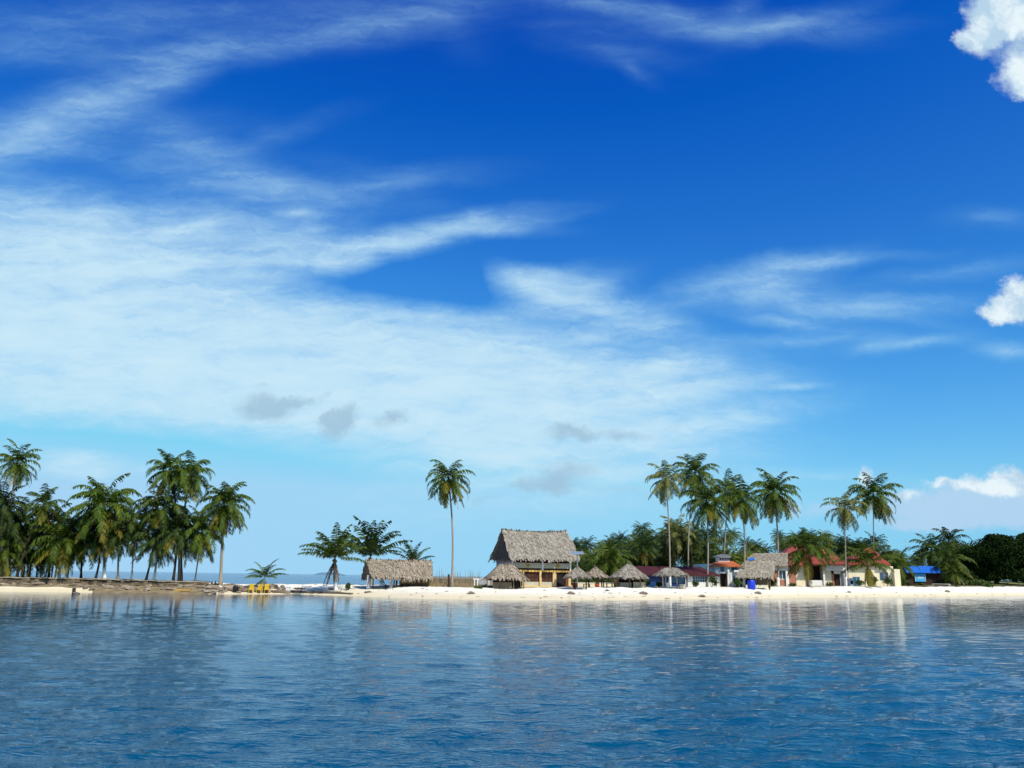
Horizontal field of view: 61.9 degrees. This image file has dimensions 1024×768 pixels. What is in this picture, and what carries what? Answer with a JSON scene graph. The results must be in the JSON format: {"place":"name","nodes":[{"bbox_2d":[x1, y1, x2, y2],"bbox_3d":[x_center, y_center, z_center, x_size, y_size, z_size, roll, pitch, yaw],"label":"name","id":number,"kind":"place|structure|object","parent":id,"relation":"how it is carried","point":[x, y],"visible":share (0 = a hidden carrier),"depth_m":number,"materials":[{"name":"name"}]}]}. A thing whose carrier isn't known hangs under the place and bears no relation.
{"place":"outdoors","nodes":[
{"label":"outdoors","id":0,"kind":"place"},
{"bbox_2d":[0,570,1023,767],"bbox_3d":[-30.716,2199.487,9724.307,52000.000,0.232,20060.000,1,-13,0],"label":"water","id":1,"kind":"structure","parent":0,"point":[115,680],"depth_m":23.47,"materials":[{"name":"blue liquid"}]},
{"bbox_2d":[0,576,1023,599],"bbox_3d":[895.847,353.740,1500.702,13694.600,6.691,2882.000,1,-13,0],"label":"ground","id":2,"kind":"structure","parent":0,"point":[536,593],"depth_m":122.33,"materials":[{"name":"sand"}]},
{"bbox_2d":[0,481,28,575],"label":"coconut palm","id":3,"kind":"object","parent":2,"relation":"on","point":[5,499],"visible":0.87,"depth_m":120.42,"materials":[{"name":"green plant"}]},
{"bbox_2d":[0,530,30,576],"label":"coconut palm","id":4,"kind":"object","parent":2,"relation":"on","point":[4,559],"visible":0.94,"depth_m":119.45,"materials":[{"name":"green plant"}]},
{"bbox_2d":[0,439,42,576],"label":"coconut palm","id":5,"kind":"object","parent":2,"relation":"on","point":[15,470],"visible":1,"depth_m":122.05,"materials":[{"name":"green plant"}]},
{"bbox_2d":[0,497,44,577],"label":"coconut palm","id":6,"kind":"object","parent":2,"relation":"on","point":[16,532],"visible":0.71,"depth_m":121.12,"materials":[{"name":"green plant"}]},
{"bbox_2d":[4,525,55,576],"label":"coconut palm","id":7,"kind":"object","parent":2,"relation":"on","point":[39,566],"visible":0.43,"depth_m":122.18,"materials":[{"name":"green plant"}]},
{"bbox_2d":[15,483,70,576],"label":"coconut palm","id":8,"kind":"object","parent":2,"relation":"on","point":[44,511],"visible":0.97,"depth_m":121.20,"materials":[{"name":"green plant"}]},
{"bbox_2d":[26,503,72,576],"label":"coconut palm","id":9,"kind":"object","parent":2,"relation":"on","point":[51,519],"visible":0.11,"depth_m":124.84,"materials":[{"name":"green plant"}]},
{"bbox_2d":[27,506,94,577],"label":"coconut palm","id":10,"kind":"object","parent":2,"relation":"on","point":[60,547],"visible":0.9,"depth_m":119.70,"materials":[{"name":"green plant"}]},
{"bbox_2d":[55,518,102,577],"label":"coconut palm","id":11,"kind":"object","parent":2,"relation":"on","point":[81,543],"visible":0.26,"depth_m":121.71,"materials":[{"name":"green plant"}]},
{"bbox_2d":[71,517,127,577],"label":"coconut palm","id":12,"kind":"object","parent":2,"relation":"on","point":[93,544],"visible":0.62,"depth_m":119.90,"materials":[{"name":"green plant"}]},
{"bbox_2d":[62,473,141,578],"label":"coconut palm","id":13,"kind":"object","parent":2,"relation":"on","point":[95,512],"visible":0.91,"depth_m":120.34,"materials":[{"name":"green plant"}]},
{"bbox_2d":[0,577,206,586],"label":"retaining wall","id":14,"kind":"structure","parent":2,"relation":"on","point":[68,581],"depth_m":118.29,"materials":[{"name":"stone"}]},
{"bbox_2d":[91,517,138,578],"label":"coconut palm","id":15,"kind":"object","parent":2,"relation":"on","point":[114,549],"visible":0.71,"depth_m":119.71,"materials":[{"name":"green plant"}]},
{"bbox_2d":[108,497,159,579],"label":"coconut palm","id":16,"kind":"object","parent":2,"relation":"on","point":[130,529],"visible":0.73,"depth_m":119.90,"materials":[{"name":"green plant"}]},
{"bbox_2d":[128,521,174,579],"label":"coconut palm","id":17,"kind":"object","parent":2,"relation":"on","point":[147,545],"visible":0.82,"depth_m":119.25,"materials":[{"name":"green plant"}]},
{"bbox_2d":[130,480,192,579],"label":"coconut palm","id":18,"kind":"object","parent":2,"relation":"on","point":[155,508],"visible":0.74,"depth_m":120.25,"materials":[{"name":"green plant"}]},
{"bbox_2d":[145,448,195,580],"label":"coconut palm","id":19,"kind":"object","parent":2,"relation":"on","point":[165,481],"visible":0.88,"depth_m":121.22,"materials":[{"name":"green plant"}]},
{"bbox_2d":[150,504,209,580],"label":"coconut palm","id":20,"kind":"object","parent":2,"relation":"on","point":[178,532],"visible":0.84,"depth_m":119.71,"materials":[{"name":"green plant"}]},
{"bbox_2d":[163,450,214,580],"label":"coconut palm","id":21,"kind":"object","parent":2,"relation":"on","point":[192,483],"visible":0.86,"depth_m":121.69,"materials":[{"name":"green plant"}]},
{"bbox_2d":[179,505,227,580],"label":"coconut palm","id":22,"kind":"object","parent":2,"relation":"on","point":[204,536],"visible":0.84,"depth_m":120.59,"materials":[{"name":"green plant"}]},
{"bbox_2d":[195,481,255,585],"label":"coconut palm","id":23,"kind":"object","parent":2,"relation":"on","point":[227,514],"visible":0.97,"depth_m":122.86,"materials":[{"name":"green plant"}]},
{"bbox_2d":[244,559,288,588],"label":"young palm","id":24,"kind":"object","parent":2,"relation":"on","point":[264,572],"visible":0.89,"depth_m":121.86,"materials":[{"name":"green plant"}]},
{"bbox_2d":[272,588,313,592],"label":"driftwood log","id":25,"kind":"object","parent":2,"relation":"on","point":[291,591],"visible":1,"depth_m":120.51,"materials":[{"name":"wood"}]},
{"bbox_2d":[311,589,352,593],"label":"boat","id":26,"kind":"object","parent":2,"relation":"on","point":[325,592],"visible":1,"depth_m":117.68,"materials":[{"name":"wood"}]},
{"bbox_2d":[297,522,368,591],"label":"coconut palm","id":27,"kind":"object","parent":2,"relation":"on","point":[335,550],"visible":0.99,"depth_m":119.88,"materials":[{"name":"green plant"}]},
{"bbox_2d":[337,515,411,584],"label":"tree","id":28,"kind":"object","parent":2,"relation":"on","point":[371,542],"visible":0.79,"depth_m":131.06,"materials":[{"name":"green plant"}]},
{"bbox_2d":[361,558,432,588],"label":"thatched shelter","id":29,"kind":"object","parent":2,"relation":"on","point":[391,570],"visible":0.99,"depth_m":120.20,"materials":[{"name":"grey wood"}]},
{"bbox_2d":[393,539,434,562],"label":"coconut palm","id":30,"kind":"object","parent":2,"relation":"on","point":[410,555],"visible":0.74,"depth_m":132.74,"materials":[{"name":"green plant"}]},
{"bbox_2d":[399,568,482,586],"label":"dry reeds","id":31,"kind":"object","parent":2,"relation":"on","point":[403,583],"visible":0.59,"depth_m":123.34,"materials":[{"name":"plant"}]},
{"bbox_2d":[425,459,475,586],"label":"coconut palm","id":32,"kind":"object","parent":2,"relation":"on","point":[448,484],"visible":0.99,"depth_m":123.70,"materials":[{"name":"green plant"}]},
{"bbox_2d":[434,577,475,584],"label":"plank fence","id":33,"kind":"object","parent":2,"relation":"on","point":[444,579],"visible":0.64,"depth_m":123.70,"materials":[{"name":"brown wood"}]},
{"bbox_2d":[480,563,531,588],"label":"thatched hut","id":34,"kind":"object","parent":2,"relation":"on","point":[508,575],"visible":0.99,"depth_m":119.03,"materials":[{"name":"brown wood"}]},
{"bbox_2d":[563,565,592,589],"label":"thatched umbrella","id":35,"kind":"object","parent":2,"relation":"on","point":[576,572],"visible":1,"depth_m":122.14,"materials":[{"name":"grey wood"}]},
{"bbox_2d":[571,557,593,581],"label":"grove palm","id":36,"kind":"object","parent":2,"relation":"on","point":[582,566],"visible":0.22,"depth_m":170.70,"materials":[{"name":"green plant"}]},
{"bbox_2d":[575,535,597,554],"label":"grove palm","id":37,"kind":"object","parent":2,"relation":"on","point":[585,542],"visible":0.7,"depth_m":226.58,"materials":[{"name":"green plant"}]},
{"bbox_2d":[571,578,613,584],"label":"hedge","id":38,"kind":"object","parent":2,"relation":"on","point":[595,581],"visible":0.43,"depth_m":139.54,"materials":[{"name":"green plant"}]},
{"bbox_2d":[572,582,613,586],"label":"wall","id":39,"kind":"structure","parent":2,"relation":"on","point":[580,584],"depth_m":137.30,"materials":[{"name":"white paint"}]},
{"bbox_2d":[583,565,608,586],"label":"thatched umbrella","id":40,"kind":"object","parent":2,"relation":"on","point":[595,572],"visible":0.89,"depth_m":132.79,"materials":[{"name":"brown wood"}]},
{"bbox_2d":[594,544,625,568],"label":"grove palm","id":41,"kind":"object","parent":2,"relation":"on","point":[606,556],"visible":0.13,"depth_m":165.18,"materials":[{"name":"green plant"}]},
{"bbox_2d":[584,539,637,579],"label":"coconut palm","id":42,"kind":"object","parent":2,"relation":"on","point":[609,568],"visible":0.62,"depth_m":144.46,"materials":[{"name":"green plant"}]},
{"bbox_2d":[610,530,630,549],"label":"grove palm","id":43,"kind":"object","parent":2,"relation":"on","point":[619,537],"visible":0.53,"depth_m":211.69,"materials":[{"name":"green plant"}]},
{"bbox_2d":[608,562,648,587],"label":"thatched hut","id":44,"kind":"object","parent":2,"relation":"on","point":[628,575],"visible":1,"depth_m":129.95,"materials":[{"name":"grey wood"}]},
{"bbox_2d":[268,584,994,598],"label":"beach litter","id":45,"kind":"object","parent":2,"relation":"on","point":[608,597],"visible":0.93,"depth_m":123.32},
{"bbox_2d":[619,547,643,566],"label":"grove palm","id":46,"kind":"object","parent":2,"relation":"on","point":[630,559],"visible":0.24,"depth_m":175.40,"materials":[{"name":"green plant"}]},
{"bbox_2d":[623,533,650,551],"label":"grove palm","id":47,"kind":"object","parent":2,"relation":"on","point":[634,541],"visible":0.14,"depth_m":182.73,"materials":[{"name":"green plant"}]},
{"bbox_2d":[630,521,652,535],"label":"grove palm","id":48,"kind":"object","parent":2,"relation":"on","point":[640,527],"visible":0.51,"depth_m":239.06,"materials":[{"name":"green plant"}]},
{"bbox_2d":[626,536,658,565],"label":"grove palm","id":49,"kind":"object","parent":2,"relation":"on","point":[643,549],"visible":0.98,"depth_m":165.24,"materials":[{"name":"green plant"}]},
{"bbox_2d":[629,527,657,545],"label":"grove palm","id":50,"kind":"object","parent":2,"relation":"on","point":[653,531],"visible":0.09,"depth_m":207.94,"materials":[{"name":"green plant"}]},
{"bbox_2d":[633,554,656,565],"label":"grove palm","id":51,"kind":"object","parent":2,"relation":"on","point":[640,563],"visible":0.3,"depth_m":170.70,"materials":[{"name":"green plant"}]},
{"bbox_2d":[631,533,659,562],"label":"grove palm","id":52,"kind":"object","parent":2,"relation":"on","point":[654,538],"visible":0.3,"depth_m":170.98,"materials":[{"name":"green plant"}]},
{"bbox_2d":[653,550,676,566],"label":"grove palm","id":53,"kind":"object","parent":2,"relation":"on","point":[664,561],"visible":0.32,"depth_m":181.47,"materials":[{"name":"green plant"}]},
{"bbox_2d":[645,460,685,586],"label":"coconut palm","id":54,"kind":"object","parent":2,"relation":"on","point":[667,484],"visible":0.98,"depth_m":145.52,"materials":[{"name":"green plant"}]},
{"bbox_2d":[655,536,681,566],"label":"grove palm","id":55,"kind":"object","parent":2,"relation":"on","point":[667,553],"visible":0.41,"depth_m":178.22,"materials":[{"name":"green plant"}]},
{"bbox_2d":[652,567,691,588],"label":"thatched hut","id":56,"kind":"object","parent":2,"relation":"on","point":[670,572],"visible":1,"depth_m":134.73,"materials":[{"name":"grey wood"}]},
{"bbox_2d":[671,577,683,582],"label":"window","id":57,"kind":"structure","parent":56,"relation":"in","point":[673,579],"depth_m":148.41,"materials":[{"name":"blue glass"}]},
{"bbox_2d":[658,513,695,566],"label":"coconut palm","id":58,"kind":"object","parent":2,"relation":"on","point":[677,539],"visible":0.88,"depth_m":174.48,"materials":[{"name":"green plant"}]},
{"bbox_2d":[635,566,720,586],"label":"long house","id":59,"kind":"structure","parent":2,"relation":"on","point":[695,573],"depth_m":148.40,"materials":[{"name":"red paint"}]},
{"bbox_2d":[679,547,698,566],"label":"grove palm","id":60,"kind":"object","parent":2,"relation":"on","point":[684,562],"visible":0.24,"depth_m":176.09,"materials":[{"name":"green plant"}]},
{"bbox_2d":[676,528,706,564],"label":"grove palm","id":61,"kind":"object","parent":2,"relation":"on","point":[691,547],"visible":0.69,"depth_m":174.06,"materials":[{"name":"green plant"}]},
{"bbox_2d":[672,453,720,566],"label":"coconut palm","id":62,"kind":"object","parent":2,"relation":"on","point":[695,478],"visible":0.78,"depth_m":164.20,"materials":[{"name":"green plant"}]},
{"bbox_2d":[691,546,716,564],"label":"grove palm","id":63,"kind":"object","parent":2,"relation":"on","point":[702,555],"visible":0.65,"depth_m":168.78,"materials":[{"name":"green plant"}]},
{"bbox_2d":[679,479,733,586],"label":"coconut palm","id":64,"kind":"object","parent":2,"relation":"on","point":[709,512],"visible":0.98,"depth_m":149.87,"materials":[{"name":"green plant"}]},
{"bbox_2d":[701,538,722,553],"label":"grove palm","id":65,"kind":"object","parent":2,"relation":"on","point":[715,547],"visible":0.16,"depth_m":184.96,"materials":[{"name":"green plant"}]},
{"bbox_2d":[703,527,721,542],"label":"grove palm","id":66,"kind":"object","parent":2,"relation":"on","point":[712,535],"visible":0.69,"depth_m":217.52,"materials":[{"name":"green plant"}]},
{"bbox_2d":[709,574,718,586],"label":"shrub","id":67,"kind":"object","parent":2,"relation":"on","point":[712,580],"visible":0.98,"depth_m":144.95,"materials":[{"name":"green plant"}]},
{"bbox_2d":[693,554,741,586],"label":"cupola house","id":68,"kind":"structure","parent":2,"relation":"on","point":[725,568],"depth_m":156.51,"materials":[{"name":"white paint"}]},
{"bbox_2d":[720,574,726,586],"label":"door","id":69,"kind":"structure","parent":68,"relation":"in","point":[723,576],"depth_m":156.52,"materials":[{"name":"wood"}]},
{"bbox_2d":[706,549,737,581],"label":"grove palm","id":70,"kind":"object","parent":2,"relation":"on","point":[714,560],"visible":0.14,"depth_m":165.90,"materials":[{"name":"green plant"}]},
{"bbox_2d":[713,530,736,550],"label":"grove palm","id":71,"kind":"object","parent":2,"relation":"on","point":[721,540],"visible":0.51,"depth_m":222.37,"materials":[{"name":"green plant"}]},
{"bbox_2d":[705,469,747,550],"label":"coconut palm","id":72,"kind":"object","parent":2,"relation":"on","point":[724,492],"visible":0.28,"depth_m":179.19,"materials":[{"name":"green plant"}]},
{"bbox_2d":[722,527,743,545],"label":"grove palm","id":73,"kind":"object","parent":2,"relation":"on","point":[735,533],"visible":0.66,"depth_m":235.40,"materials":[{"name":"green plant"}]},
{"bbox_2d":[721,547,750,567],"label":"grove palm","id":74,"kind":"object","parent":2,"relation":"on","point":[738,553],"visible":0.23,"depth_m":183.03,"materials":[{"name":"green plant"}]},
{"bbox_2d":[721,475,768,586],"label":"coconut palm","id":75,"kind":"object","parent":2,"relation":"on","point":[746,505],"visible":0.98,"depth_m":151.23,"materials":[{"name":"green plant"}]},
{"bbox_2d":[735,537,754,550],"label":"grove palm","id":76,"kind":"object","parent":2,"relation":"on","point":[741,543],"visible":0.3,"depth_m":239.65,"materials":[{"name":"green plant"}]},
{"bbox_2d":[743,538,767,552],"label":"grove palm","id":77,"kind":"object","parent":2,"relation":"on","point":[756,545],"visible":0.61,"depth_m":228.54,"materials":[{"name":"green plant"}]},
{"bbox_2d":[735,553,787,589],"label":"thatched hall","id":78,"kind":"structure","parent":2,"relation":"on","point":[759,570],"depth_m":150.96,"materials":[{"name":"grey wood"}]},
{"bbox_2d":[751,468,801,586],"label":"coconut palm","id":79,"kind":"object","parent":2,"relation":"on","point":[772,498],"visible":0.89,"depth_m":159.70,"materials":[{"name":"green plant"}]},
{"bbox_2d":[769,529,786,551],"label":"grove palm","id":80,"kind":"object","parent":2,"relation":"on","point":[781,533],"visible":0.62,"depth_m":241.44,"materials":[{"name":"green plant"}]},
{"bbox_2d":[596,562,1017,587],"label":"undergrowth","id":81,"kind":"object","parent":2,"relation":"on","point":[980,582],"visible":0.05,"depth_m":215.58,"materials":[{"name":"green plant"}]},
{"bbox_2d":[779,527,838,586],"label":"coconut palm","id":82,"kind":"object","parent":2,"relation":"on","point":[797,558],"visible":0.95,"depth_m":165.10,"materials":[{"name":"green plant"}]},
{"bbox_2d":[824,536,848,554],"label":"grove palm","id":83,"kind":"object","parent":2,"relation":"on","point":[837,541],"visible":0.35,"depth_m":227.93,"materials":[{"name":"green plant"}]},
{"bbox_2d":[773,545,900,585],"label":"red roofed house","id":84,"kind":"structure","parent":2,"relation":"on","point":[831,573],"depth_m":191.39,"materials":[{"name":"paint"}]},
{"bbox_2d":[834,574,839,585],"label":"door","id":85,"kind":"structure","parent":84,"relation":"in","point":[836,576],"depth_m":191.58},
{"bbox_2d":[833,542,851,557],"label":"grove palm","id":86,"kind":"object","parent":2,"relation":"on","point":[839,551],"visible":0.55,"depth_m":213.08,"materials":[{"name":"green plant"}]},
{"bbox_2d":[820,490,867,585],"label":"coconut palm","id":87,"kind":"object","parent":2,"relation":"on","point":[845,514],"visible":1,"depth_m":176.48,"materials":[{"name":"green plant"}]},
{"bbox_2d":[840,537,868,565],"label":"grove palm","id":88,"kind":"object","parent":2,"relation":"on","point":[854,544],"visible":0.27,"depth_m":213.21,"materials":[{"name":"green plant"}]},
{"bbox_2d":[831,541,900,587],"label":"coconut palm","id":89,"kind":"object","parent":2,"relation":"on","point":[867,558],"visible":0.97,"depth_m":180.66,"materials":[{"name":"green plant"}]},
{"bbox_2d":[861,531,888,553],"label":"grove palm","id":90,"kind":"object","parent":2,"relation":"on","point":[882,541],"visible":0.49,"depth_m":223.49,"materials":[{"name":"green plant"}]},
{"bbox_2d":[847,472,903,546],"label":"coconut palm","id":91,"kind":"object","parent":2,"relation":"on","point":[879,505],"visible":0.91,"depth_m":211.78,"materials":[{"name":"green plant"}]},
{"bbox_2d":[884,547,919,584],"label":"coconut palm","id":92,"kind":"object","parent":2,"relation":"on","point":[903,574],"visible":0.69,"depth_m":195.05,"materials":[{"name":"green plant"}]},
{"bbox_2d":[903,566,941,584],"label":"blue hut","id":93,"kind":"object","parent":2,"relation":"on","point":[927,575],"visible":0.81,"depth_m":209.41,"materials":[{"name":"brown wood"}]},
{"bbox_2d":[909,533,954,568],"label":"coconut palm","id":94,"kind":"object","parent":2,"relation":"on","point":[929,560],"visible":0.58,"depth_m":240.32,"materials":[{"name":"green plant"}]},
{"bbox_2d":[930,527,971,559],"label":"coconut palm","id":95,"kind":"object","parent":2,"relation":"on","point":[949,537],"visible":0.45,"depth_m":245.55,"materials":[{"name":"green plant"}]},
{"bbox_2d":[926,542,977,585],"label":"coconut palm","id":96,"kind":"object","parent":2,"relation":"on","point":[949,554],"visible":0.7,"depth_m":210.50,"materials":[{"name":"green plant"}]},
{"bbox_2d":[939,562,968,585],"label":"coconut palm","id":97,"kind":"object","parent":2,"relation":"on","point":[952,577],"visible":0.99,"depth_m":206.44,"materials":[{"name":"green plant"}]},
{"bbox_2d":[904,583,1023,585],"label":"grass","id":98,"kind":"structure","parent":2,"relation":"on","point":[1001,584],"depth_m":224.06,"materials":[{"name":"green plant"}]},
{"bbox_2d":[917,585,1023,586],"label":"lawn kerb","id":99,"kind":"structure","parent":2,"relation":"on","point":[955,586],"depth_m":201.57,"materials":[{"name":"concrete"}]},
{"bbox_2d":[951,533,1023,583],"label":"broadleaf tree","id":100,"kind":"object","parent":2,"relation":"on","point":[997,558],"visible":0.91,"depth_m":235.04,"materials":[{"name":"plant"}]},
{"bbox_2d":[0,0,1023,580],"label":"sky","id":101,"kind":"structure","parent":0,"point":[321,253],"materials":[{"name":"blue"}]},
{"bbox_2d":[488,528,579,587],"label":"thatched house","id":102,"kind":"structure","parent":0,"point":[543,559],"depth_m":128.85,"materials":[{"name":"plant"}]},
{"bbox_2d":[524,572,538,581],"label":"window","id":103,"kind":"structure","parent":102,"relation":"in","point":[534,577],"depth_m":127.34,"materials":[{"name":"brown wood"}]},
{"bbox_2d":[542,573,551,581],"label":"window","id":104,"kind":"structure","parent":102,"relation":"in","point":[546,577],"depth_m":128.03,"materials":[{"name":"brown wood"}]},
{"bbox_2d":[556,573,565,586],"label":"door","id":105,"kind":"structure","parent":102,"relation":"in","point":[560,582],"depth_m":128.53,"materials":[{"name":"brown wood"}]},
{"bbox_2d":[747,580,755,589],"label":"water tank","id":106,"kind":"object","parent":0,"point":[751,584],"visible":0.98,"depth_m":145.14,"materials":[{"name":"blue plastic"}]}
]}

